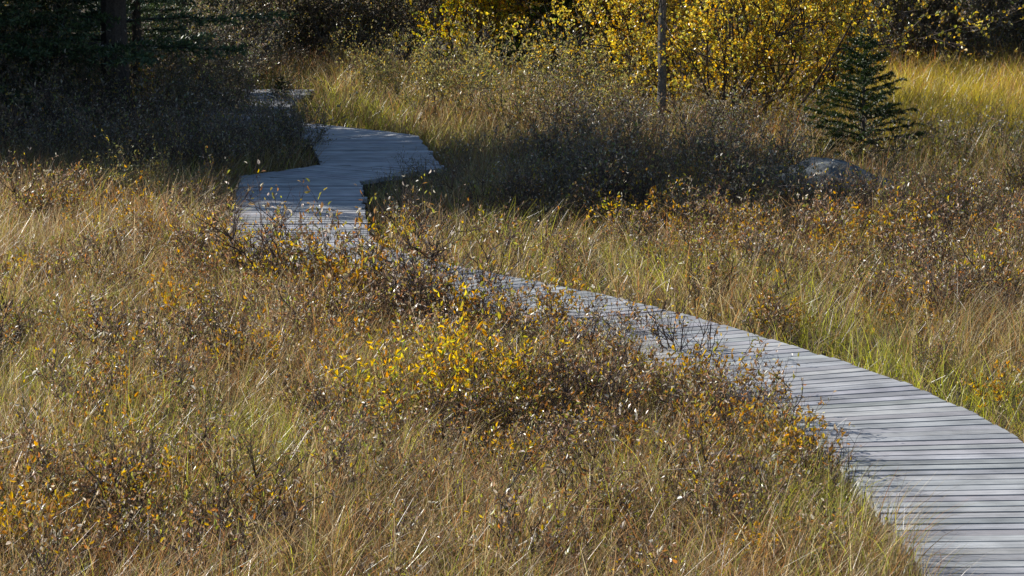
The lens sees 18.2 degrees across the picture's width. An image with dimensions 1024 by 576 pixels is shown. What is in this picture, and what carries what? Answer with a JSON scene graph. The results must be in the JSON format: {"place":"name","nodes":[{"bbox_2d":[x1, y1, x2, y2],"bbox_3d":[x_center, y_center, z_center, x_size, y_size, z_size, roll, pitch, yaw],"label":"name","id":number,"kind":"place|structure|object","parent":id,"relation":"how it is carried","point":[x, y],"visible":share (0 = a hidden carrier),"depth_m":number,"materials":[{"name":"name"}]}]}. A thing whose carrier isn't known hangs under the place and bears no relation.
{"place":"outdoors","nodes":[
{"label":"outdoors","id":0,"kind":"place"},
{"bbox_2d":[76,34,805,125],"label":"meadow grass","id":1,"kind":"structure","parent":0,"point":[317,71],"depth_m":36.58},
{"bbox_2d":[0,2,1023,575],"bbox_3d":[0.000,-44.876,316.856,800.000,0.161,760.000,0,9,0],"label":"ground","id":2,"kind":"structure","parent":0,"point":[464,256],"depth_m":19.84,"materials":[{"name":"brown plant"}]},
{"bbox_2d":[0,69,68,166],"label":"grove shrub","id":3,"kind":"object","parent":2,"relation":"on","point":[11,120],"visible":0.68,"depth_m":28.75,"materials":[{"name":"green plant"}]},
{"bbox_2d":[1,35,84,127],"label":"grove shrub","id":4,"kind":"object","parent":2,"relation":"on","point":[52,75],"visible":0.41,"depth_m":31.01,"materials":[{"name":"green plant"}]},
{"bbox_2d":[0,441,92,575],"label":"shrub","id":5,"kind":"object","parent":2,"relation":"on","point":[13,495],"visible":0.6,"depth_m":14.13,"materials":[{"name":"brown plant"}]},
{"bbox_2d":[0,0,99,146],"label":"spruce tree","id":6,"kind":"object","parent":2,"relation":"on","point":[23,50],"visible":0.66,"depth_m":31.30,"materials":[{"name":"green plant"}]},
{"bbox_2d":[0,77,101,155],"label":"grove shrub","id":7,"kind":"object","parent":2,"relation":"on","point":[71,123],"visible":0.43,"depth_m":29.55,"materials":[{"name":"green plant"}]},
{"bbox_2d":[11,0,100,111],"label":"spruce tree","id":8,"kind":"object","parent":2,"relation":"on","point":[39,26],"visible":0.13,"depth_m":33.33,"materials":[{"name":"green plant"}]},
{"bbox_2d":[0,0,127,126],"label":"alder shrub","id":9,"kind":"object","parent":2,"relation":"on","point":[10,62],"visible":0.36,"depth_m":31.77,"materials":[{"name":"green plant"}]},
{"bbox_2d":[0,8,136,123],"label":"alder shrub","id":10,"kind":"object","parent":2,"relation":"on","point":[96,77],"visible":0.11,"depth_m":32.22,"materials":[{"name":"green plant"}]},
{"bbox_2d":[42,29,129,137],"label":"grove shrub","id":11,"kind":"object","parent":2,"relation":"on","point":[90,88],"visible":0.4,"depth_m":31.98,"materials":[{"name":"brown plant"}]},
{"bbox_2d":[57,448,181,575],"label":"shrub","id":12,"kind":"object","parent":2,"relation":"on","point":[121,521],"visible":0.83,"depth_m":13.98,"materials":[{"name":"brown plant"}]},
{"bbox_2d":[91,129,165,207],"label":"shrub","id":13,"kind":"object","parent":2,"relation":"on","point":[126,177],"visible":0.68,"depth_m":26.26,"materials":[{"name":"brown plant"}]},
{"bbox_2d":[89,0,200,91],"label":"spruce tree","id":14,"kind":"object","parent":2,"relation":"on","point":[137,12],"visible":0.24,"depth_m":36.53,"materials":[{"name":"green plant"}]},
{"bbox_2d":[0,0,298,130],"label":"spruce tree","id":15,"kind":"object","parent":2,"relation":"on","point":[111,15],"visible":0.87,"depth_m":32.36,"materials":[{"name":"green plant"}]},
{"bbox_2d":[92,65,226,159],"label":"grove shrub","id":16,"kind":"object","parent":2,"relation":"on","point":[159,118],"visible":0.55,"depth_m":29.20,"materials":[{"name":"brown plant"}]},
{"bbox_2d":[91,17,232,124],"bbox_3d":[-3.624,-1.968,31.818,1.555,1.443,1.020,4,9,23],"label":"grove shrub","id":17,"kind":"object","parent":2,"relation":"on","point":[139,83],"visible":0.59,"depth_m":31.78,"materials":[{"name":"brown plant"}]},
{"bbox_2d":[123,136,207,198],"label":"shrub","id":18,"kind":"object","parent":2,"relation":"on","point":[163,170],"visible":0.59,"depth_m":26.68,"materials":[{"name":"brown plant"}]},
{"bbox_2d":[128,0,244,61],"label":"spruce tree","id":19,"kind":"object","parent":2,"relation":"on","point":[183,4],"visible":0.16,"depth_m":38.68,"materials":[{"name":"green plant"}]},
{"bbox_2d":[134,36,240,130],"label":"alder shrub","id":20,"kind":"object","parent":2,"relation":"on","point":[182,89],"visible":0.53,"depth_m":32.34,"materials":[{"name":"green plant"}]},
{"bbox_2d":[131,0,271,106],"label":"grove shrub","id":21,"kind":"object","parent":2,"relation":"on","point":[173,57],"visible":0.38,"depth_m":34.09,"materials":[{"name":"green plant"}]},
{"bbox_2d":[142,25,271,115],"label":"grove shrub","id":22,"kind":"object","parent":2,"relation":"on","point":[211,66],"visible":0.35,"depth_m":33.16,"materials":[{"name":"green plant"}]},
{"bbox_2d":[138,9,281,108],"bbox_3d":[-3.217,-2.357,34.250,1.516,1.238,1.232,1,9,8],"label":"alder shrub","id":23,"kind":"object","parent":2,"relation":"on","point":[251,66],"visible":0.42,"depth_m":34.15,"materials":[{"name":"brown plant"}]},
{"bbox_2d":[156,0,308,83],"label":"alder shrub","id":24,"kind":"object","parent":2,"relation":"on","point":[265,24],"visible":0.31,"depth_m":37.74,"materials":[{"name":"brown plant"}]},
{"bbox_2d":[184,204,299,290],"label":"shrub","id":25,"kind":"object","parent":2,"relation":"on","point":[233,251],"visible":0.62,"depth_m":21.97,"materials":[{"name":"brown plant"}]},
{"bbox_2d":[167,160,335,298],"bbox_3d":[-1.801,-0.312,21.620,1.119,1.139,0.933,-2,9,-11],"label":"shrub","id":26,"kind":"object","parent":2,"relation":"on","point":[266,254],"visible":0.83,"depth_m":21.43,"materials":[{"name":"brown plant"}]},
{"bbox_2d":[175,0,388,71],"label":"alder shrub","id":27,"kind":"object","parent":2,"relation":"on","point":[254,4],"visible":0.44,"depth_m":39.54,"materials":[{"name":"green plant"}]},
{"bbox_2d":[220,0,357,67],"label":"alder shrub","id":28,"kind":"object","parent":2,"relation":"on","point":[301,9],"visible":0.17,"depth_m":40.09,"materials":[{"name":"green plant"}]},
{"bbox_2d":[244,180,349,312],"bbox_3d":[-1.461,-0.210,21.349,0.506,0.996,0.726,18,20,64],"label":"shrub","id":29,"kind":"object","parent":2,"relation":"on","point":[296,247],"visible":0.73,"depth_m":21.37,"materials":[{"name":"brown plant"}]},
{"bbox_2d":[223,0,411,63],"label":"alder shrub","id":30,"kind":"object","parent":2,"relation":"on","point":[313,12],"visible":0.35,"depth_m":40.07,"materials":[{"name":"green plant"}]},
{"bbox_2d":[265,201,369,288],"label":"shrub","id":31,"kind":"object","parent":2,"relation":"on","point":[321,236],"visible":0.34,"depth_m":21.88,"materials":[{"name":"brown plant"}]},
{"bbox_2d":[288,184,395,291],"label":"shrub","id":32,"kind":"object","parent":2,"relation":"on","point":[354,232],"visible":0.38,"depth_m":21.25,"materials":[{"name":"brown plant"}]},
{"bbox_2d":[302,217,402,316],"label":"shrub","id":33,"kind":"object","parent":2,"relation":"on","point":[356,273],"visible":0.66,"depth_m":20.66,"materials":[{"name":"yellow plant"}]},
{"bbox_2d":[276,0,447,64],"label":"alder shrub","id":34,"kind":"object","parent":2,"relation":"on","point":[359,13],"visible":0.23,"depth_m":40.70,"materials":[{"name":"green plant"}]},
{"bbox_2d":[328,19,401,103],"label":"willow shrub","id":35,"kind":"object","parent":2,"relation":"on","point":[364,66],"visible":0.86,"depth_m":35.35,"materials":[{"name":"green plant"}]},
{"bbox_2d":[264,0,470,68],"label":"alder shrub","id":36,"kind":"object","parent":2,"relation":"on","point":[415,8],"visible":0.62,"depth_m":39.62,"materials":[{"name":"green plant"}]},
{"bbox_2d":[319,329,436,441],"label":"shrub","id":37,"kind":"object","parent":2,"relation":"on","point":[369,377],"visible":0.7,"depth_m":17.20,"materials":[{"name":"yellow plant"}]},
{"bbox_2d":[312,181,490,321],"bbox_3d":[-0.729,-0.133,20.641,0.897,1.095,1.076,-6,11,-35],"label":"shrub","id":38,"kind":"object","parent":2,"relation":"on","point":[403,211],"visible":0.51,"depth_m":20.71,"materials":[{"name":"brown plant"}]},
{"bbox_2d":[358,27,451,109],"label":"willow shrub","id":39,"kind":"object","parent":2,"relation":"on","point":[384,82],"visible":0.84,"depth_m":34.44,"materials":[{"name":"green plant"}]},
{"bbox_2d":[372,223,463,332],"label":"shrub","id":40,"kind":"object","parent":2,"relation":"on","point":[405,266],"visible":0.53,"depth_m":20.02,"materials":[{"name":"brown plant"}]},
{"bbox_2d":[348,212,496,304],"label":"shrub","id":41,"kind":"object","parent":2,"relation":"on","point":[412,261],"visible":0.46,"depth_m":20.41,"materials":[{"name":"brown plant"}]},
{"bbox_2d":[376,15,468,96],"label":"willow shrub","id":42,"kind":"object","parent":2,"relation":"on","point":[426,55],"visible":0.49,"depth_m":36.30,"materials":[{"name":"green plant"}]},
{"bbox_2d":[367,19,484,125],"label":"willow shrub","id":43,"kind":"object","parent":2,"relation":"on","point":[430,81],"visible":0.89,"depth_m":33.44,"materials":[{"name":"green plant"}]},
{"bbox_2d":[374,288,481,398],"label":"shrub","id":44,"kind":"object","parent":2,"relation":"on","point":[427,339],"visible":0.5,"depth_m":18.15,"materials":[{"name":"yellow plant"}]},
{"bbox_2d":[0,45,860,229],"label":"shaded undergrowth","id":45,"kind":"object","parent":2,"relation":"on","point":[583,130],"visible":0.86,"depth_m":28.24,"materials":[{"name":"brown plant"}]},
{"bbox_2d":[364,231,499,337],"bbox_3d":[-0.495,0.079,20.100,0.904,0.892,0.809,-2,9,-12],"label":"shrub","id":46,"kind":"object","parent":2,"relation":"on","point":[419,276],"visible":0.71,"depth_m":20.03,"materials":[{"name":"brown plant"}]},
{"bbox_2d":[378,170,490,270],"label":"shrub","id":47,"kind":"object","parent":2,"relation":"on","point":[421,223],"visible":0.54,"depth_m":22.39,"materials":[{"name":"brown plant"}]},
{"bbox_2d":[393,211,496,308],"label":"shrub","id":48,"kind":"object","parent":2,"relation":"on","point":[442,265],"visible":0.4,"depth_m":20.43,"materials":[{"name":"brown plant"}]},
{"bbox_2d":[0,144,893,575],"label":"undergrowth","id":49,"kind":"object","parent":2,"relation":"on","point":[562,382],"visible":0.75,"depth_m":16.62,"materials":[{"name":"brown plant"}]},
{"bbox_2d":[402,2,497,98],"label":"willow shrub","id":50,"kind":"object","parent":2,"relation":"on","point":[464,63],"visible":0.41,"depth_m":36.02,"materials":[{"name":"green plant"}]},
{"bbox_2d":[398,283,519,434],"bbox_3d":[-0.372,0.460,17.280,0.560,0.982,0.830,7,11,37],"label":"shrub","id":51,"kind":"object","parent":2,"relation":"on","point":[447,348],"visible":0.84,"depth_m":17.28,"materials":[{"name":"yellow plant"}]},
{"bbox_2d":[415,143,508,225],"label":"shrub","id":52,"kind":"object","parent":2,"relation":"on","point":[470,192],"visible":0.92,"depth_m":25.62,"materials":[{"name":"brown plant"}]},
{"bbox_2d":[423,8,531,127],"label":"willow shrub","id":53,"kind":"object","parent":2,"relation":"on","point":[468,94],"visible":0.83,"depth_m":33.13,"materials":[{"name":"green plant"}]},
{"bbox_2d":[434,257,523,348],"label":"shrub","id":54,"kind":"object","parent":2,"relation":"on","point":[494,292],"visible":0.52,"depth_m":19.54,"materials":[{"name":"brown plant"}]},
{"bbox_2d":[427,259,539,347],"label":"shrub","id":55,"kind":"object","parent":2,"relation":"on","point":[466,304],"visible":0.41,"depth_m":19.78,"materials":[{"name":"brown plant"}]},
{"bbox_2d":[384,0,596,73],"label":"golden birch","id":56,"kind":"object","parent":2,"relation":"on","point":[482,6],"visible":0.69,"depth_m":38.29,"materials":[{"name":"yellow plant"}]},
{"bbox_2d":[429,262,565,326],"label":"shrub","id":57,"kind":"object","parent":2,"relation":"on","point":[484,289],"visible":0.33,"depth_m":20.06,"materials":[{"name":"brown plant"}]},
{"bbox_2d":[450,3,548,95],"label":"willow shrub","id":58,"kind":"object","parent":2,"relation":"on","point":[473,57],"visible":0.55,"depth_m":35.32,"materials":[{"name":"green plant"}]},
{"bbox_2d":[445,206,569,287],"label":"shrub","id":59,"kind":"object","parent":2,"relation":"on","point":[482,263],"visible":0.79,"depth_m":21.73,"materials":[{"name":"brown plant"}]},
{"bbox_2d":[449,295,570,417],"bbox_3d":[0.019,0.469,17.550,0.722,0.854,0.487,-2,9,-15],"label":"shrub","id":60,"kind":"object","parent":2,"relation":"on","point":[525,350],"visible":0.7,"depth_m":17.55,"materials":[{"name":"yellow plant"}]},
{"bbox_2d":[455,23,565,138],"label":"willow shrub","id":61,"kind":"object","parent":2,"relation":"on","point":[488,87],"visible":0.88,"depth_m":32.47,"materials":[{"name":"green plant"}]},
{"bbox_2d":[433,0,604,69],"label":"golden birch","id":62,"kind":"object","parent":2,"relation":"on","point":[519,28],"visible":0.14,"depth_m":38.84,"materials":[{"name":"yellow plant"}]},
{"bbox_2d":[460,435,579,575],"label":"shrub","id":63,"kind":"object","parent":2,"relation":"on","point":[507,493],"visible":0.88,"depth_m":13.88,"materials":[{"name":"brown plant"}]},
{"bbox_2d":[471,6,591,90],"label":"willow shrub","id":64,"kind":"object","parent":2,"relation":"on","point":[542,64],"visible":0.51,"depth_m":35.16,"materials":[{"name":"green plant"}]},
{"bbox_2d":[479,19,597,128],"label":"willow shrub","id":65,"kind":"object","parent":2,"relation":"on","point":[532,85],"visible":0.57,"depth_m":32.62,"materials":[{"name":"green plant"}]},
{"bbox_2d":[508,267,585,354],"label":"shrub","id":66,"kind":"object","parent":2,"relation":"on","point":[575,276],"visible":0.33,"depth_m":19.20,"materials":[{"name":"brown plant"}]},
{"bbox_2d":[480,0,616,71],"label":"birch","id":67,"kind":"object","parent":2,"relation":"on","point":[517,43],"visible":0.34,"depth_m":38.47,"materials":[{"name":"yellow plant"}]},
{"bbox_2d":[524,234,599,322],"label":"shrub","id":68,"kind":"object","parent":2,"relation":"on","point":[562,293],"visible":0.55,"depth_m":20.40,"materials":[{"name":"brown plant"}]},
{"bbox_2d":[534,2,630,101],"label":"willow shrub","id":69,"kind":"object","parent":2,"relation":"on","point":[590,31],"visible":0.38,"depth_m":34.97,"materials":[{"name":"green plant"}]},
{"bbox_2d":[535,19,640,126],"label":"willow shrub","id":70,"kind":"object","parent":2,"relation":"on","point":[566,72],"visible":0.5,"depth_m":32.19,"materials":[{"name":"green plant"}]},
{"bbox_2d":[548,27,637,99],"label":"willow shrub","id":71,"kind":"object","parent":2,"relation":"on","point":[592,68],"visible":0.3,"depth_m":34.51,"materials":[{"name":"green plant"}]},
{"bbox_2d":[496,0,704,79],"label":"golden birch","id":72,"kind":"object","parent":2,"relation":"on","point":[604,4],"visible":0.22,"depth_m":38.03,"materials":[{"name":"yellow plant"}]},
{"bbox_2d":[188,89,1023,575],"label":"boardwalk","id":73,"kind":"structure","parent":2,"relation":"on","point":[894,423],"depth_m":17.32,"materials":[{"name":"grey wood"}]},
{"bbox_2d":[557,18,663,134],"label":"willow shrub","id":74,"kind":"object","parent":2,"relation":"on","point":[616,88],"visible":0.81,"depth_m":31.59,"materials":[{"name":"green plant"}]},
{"bbox_2d":[556,277,674,361],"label":"shrub","id":75,"kind":"object","parent":2,"relation":"on","point":[596,321],"visible":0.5,"depth_m":18.47,"materials":[{"name":"brown plant"}]},
{"bbox_2d":[586,268,661,331],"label":"shrub","id":76,"kind":"object","parent":2,"relation":"on","point":[628,316],"visible":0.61,"depth_m":19.79,"materials":[{"name":"brown plant"}]},
{"bbox_2d":[462,0,821,114],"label":"golden birch","id":77,"kind":"object","parent":2,"relation":"on","point":[627,8],"visible":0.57,"depth_m":33.92,"materials":[{"name":"yellow plant"}]},
{"bbox_2d":[595,0,720,123],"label":"slender tree","id":78,"kind":"object","parent":2,"relation":"on","point":[662,72],"visible":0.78,"depth_m":31.99,"materials":[{"name":"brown plant"}]},
{"bbox_2d":[612,255,732,352],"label":"shrub","id":79,"kind":"object","parent":2,"relation":"on","point":[709,338],"visible":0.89,"depth_m":19.09,"materials":[{"name":"brown plant"}]},
{"bbox_2d":[344,126,1023,442],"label":"meadow grass","id":80,"kind":"structure","parent":2,"relation":"on","point":[987,325],"depth_m":22.18,"materials":[{"name":"plant"}]},
{"bbox_2d":[356,144,1023,420],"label":"undergrowth","id":81,"kind":"object","parent":2,"relation":"on","point":[945,265],"visible":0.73,"depth_m":23.48,"materials":[{"name":"brown plant"}]},
{"bbox_2d":[633,362,749,431],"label":"shrub","id":82,"kind":"object","parent":2,"relation":"on","point":[711,385],"visible":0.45,"depth_m":17.15,"materials":[{"name":"brown plant"}]},
{"bbox_2d":[659,326,763,418],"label":"shrub","id":83,"kind":"object","parent":2,"relation":"on","point":[709,356],"visible":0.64,"depth_m":17.77,"materials":[{"name":"brown plant"}]},
{"bbox_2d":[669,314,757,411],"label":"shrub","id":84,"kind":"object","parent":2,"relation":"on","point":[701,349],"visible":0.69,"depth_m":17.68,"materials":[{"name":"brown plant"}]},
{"bbox_2d":[721,57,810,144],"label":"bank shrub","id":85,"kind":"object","parent":2,"relation":"on","point":[741,102],"visible":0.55,"depth_m":30.71,"materials":[{"name":"brown plant"}]},
{"bbox_2d":[724,243,811,338],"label":"shrub","id":86,"kind":"object","parent":2,"relation":"on","point":[784,275],"visible":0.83,"depth_m":20.39,"materials":[{"name":"brown plant"}]},
{"bbox_2d":[725,326,822,440],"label":"shrub","id":87,"kind":"object","parent":2,"relation":"on","point":[766,372],"visible":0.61,"depth_m":16.91,"materials":[{"name":"brown plant"}]},
{"bbox_2d":[745,366,807,466],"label":"shrub","id":88,"kind":"object","parent":2,"relation":"on","point":[783,409],"visible":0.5,"depth_m":16.19,"materials":[{"name":"brown plant"}]},
{"bbox_2d":[634,0,925,110],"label":"golden birch","id":89,"kind":"object","parent":2,"relation":"on","point":[831,32],"visible":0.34,"depth_m":33.38,"materials":[{"name":"yellow plant"}]},
{"bbox_2d":[727,353,835,452],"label":"shrub","id":90,"kind":"object","parent":2,"relation":"on","point":[786,396],"visible":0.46,"depth_m":16.74,"materials":[{"name":"brown plant"}]},
{"bbox_2d":[553,0,1023,133],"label":"golden birch","id":91,"kind":"object","parent":2,"relation":"on","point":[764,55],"visible":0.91,"depth_m":31.61,"materials":[{"name":"yellow plant"}]},
{"bbox_2d":[769,194,850,267],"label":"shrub","id":92,"kind":"object","parent":2,"relation":"on","point":[815,217],"visible":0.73,"depth_m":23.60,"materials":[{"name":"brown plant"}]},
{"bbox_2d":[763,406,861,514],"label":"shrub","id":93,"kind":"object","parent":2,"relation":"on","point":[834,441],"visible":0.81,"depth_m":15.43,"materials":[{"name":"brown plant"}]},
{"bbox_2d":[764,157,897,205],"bbox_3d":[2.721,-0.653,27.077,1.349,0.898,0.922,0,9,0],"label":"boulder","id":94,"kind":"object","parent":2,"relation":"on","point":[835,162],"visible":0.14,"depth_m":26.90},
{"bbox_2d":[687,31,1023,162],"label":"tall grass","id":95,"kind":"structure","parent":2,"relation":"on","point":[993,82],"depth_m":34.16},
{"bbox_2d":[789,27,926,166],"bbox_3d":[3.245,-1.672,29.333,1.313,1.439,1.282,-6,10,-34],"label":"young spruce","id":96,"kind":"object","parent":2,"relation":"on","point":[864,63],"visible":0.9,"depth_m":29.23,"materials":[{"name":"green plant"}]},
{"bbox_2d":[849,95,918,173],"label":"bank shrub","id":97,"kind":"object","parent":2,"relation":"on","point":[877,150],"visible":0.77,"depth_m":28.75,"materials":[{"name":"brown plant"}]},
{"bbox_2d":[839,178,937,263],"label":"shrub","id":98,"kind":"object","parent":2,"relation":"on","point":[890,215],"visible":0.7,"depth_m":23.73,"materials":[{"name":"brown plant"}]},
{"bbox_2d":[781,0,1023,72],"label":"alder shrub","id":99,"kind":"object","parent":2,"relation":"on","point":[915,42],"visible":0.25,"depth_m":38.27,"materials":[{"name":"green plant"}]},
{"bbox_2d":[852,0,1023,70],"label":"alder shrub","id":100,"kind":"object","parent":2,"relation":"on","point":[967,12],"visible":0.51,"depth_m":38.10,"materials":[{"name":"green plant"}]},
{"bbox_2d":[909,97,969,166],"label":"bank shrub","id":101,"kind":"object","parent":2,"relation":"on","point":[939,123],"visible":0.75,"depth_m":29.56,"materials":[{"name":"brown plant"}]},
{"bbox_2d":[897,175,988,255],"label":"shrub","id":102,"kind":"object","parent":2,"relation":"on","point":[940,208],"visible":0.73,"depth_m":24.08,"materials":[{"name":"brown plant"}]},
{"bbox_2d":[870,0,1023,66],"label":"alder shrub","id":103,"kind":"object","parent":2,"relation":"on","point":[1005,5],"visible":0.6,"depth_m":38.34,"materials":[{"name":"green plant"}]},
{"bbox_2d":[926,95,1002,172],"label":"bank shrub","id":104,"kind":"object","parent":2,"relation":"on","point":[963,133],"visible":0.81,"depth_m":29.16,"materials":[{"name":"brown plant"}]},
{"bbox_2d":[945,224,1023,319],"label":"shrub","id":105,"kind":"object","parent":2,"relation":"on","point":[991,253],"visible":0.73,"depth_m":21.09,"materials":[{"name":"brown plant"}]},
{"bbox_2d":[1,73,1023,182],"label":"meadow grass","id":106,"kind":"structure","parent":0,"point":[458,125],"depth_m":30.97,"materials":[{"name":"plant"}]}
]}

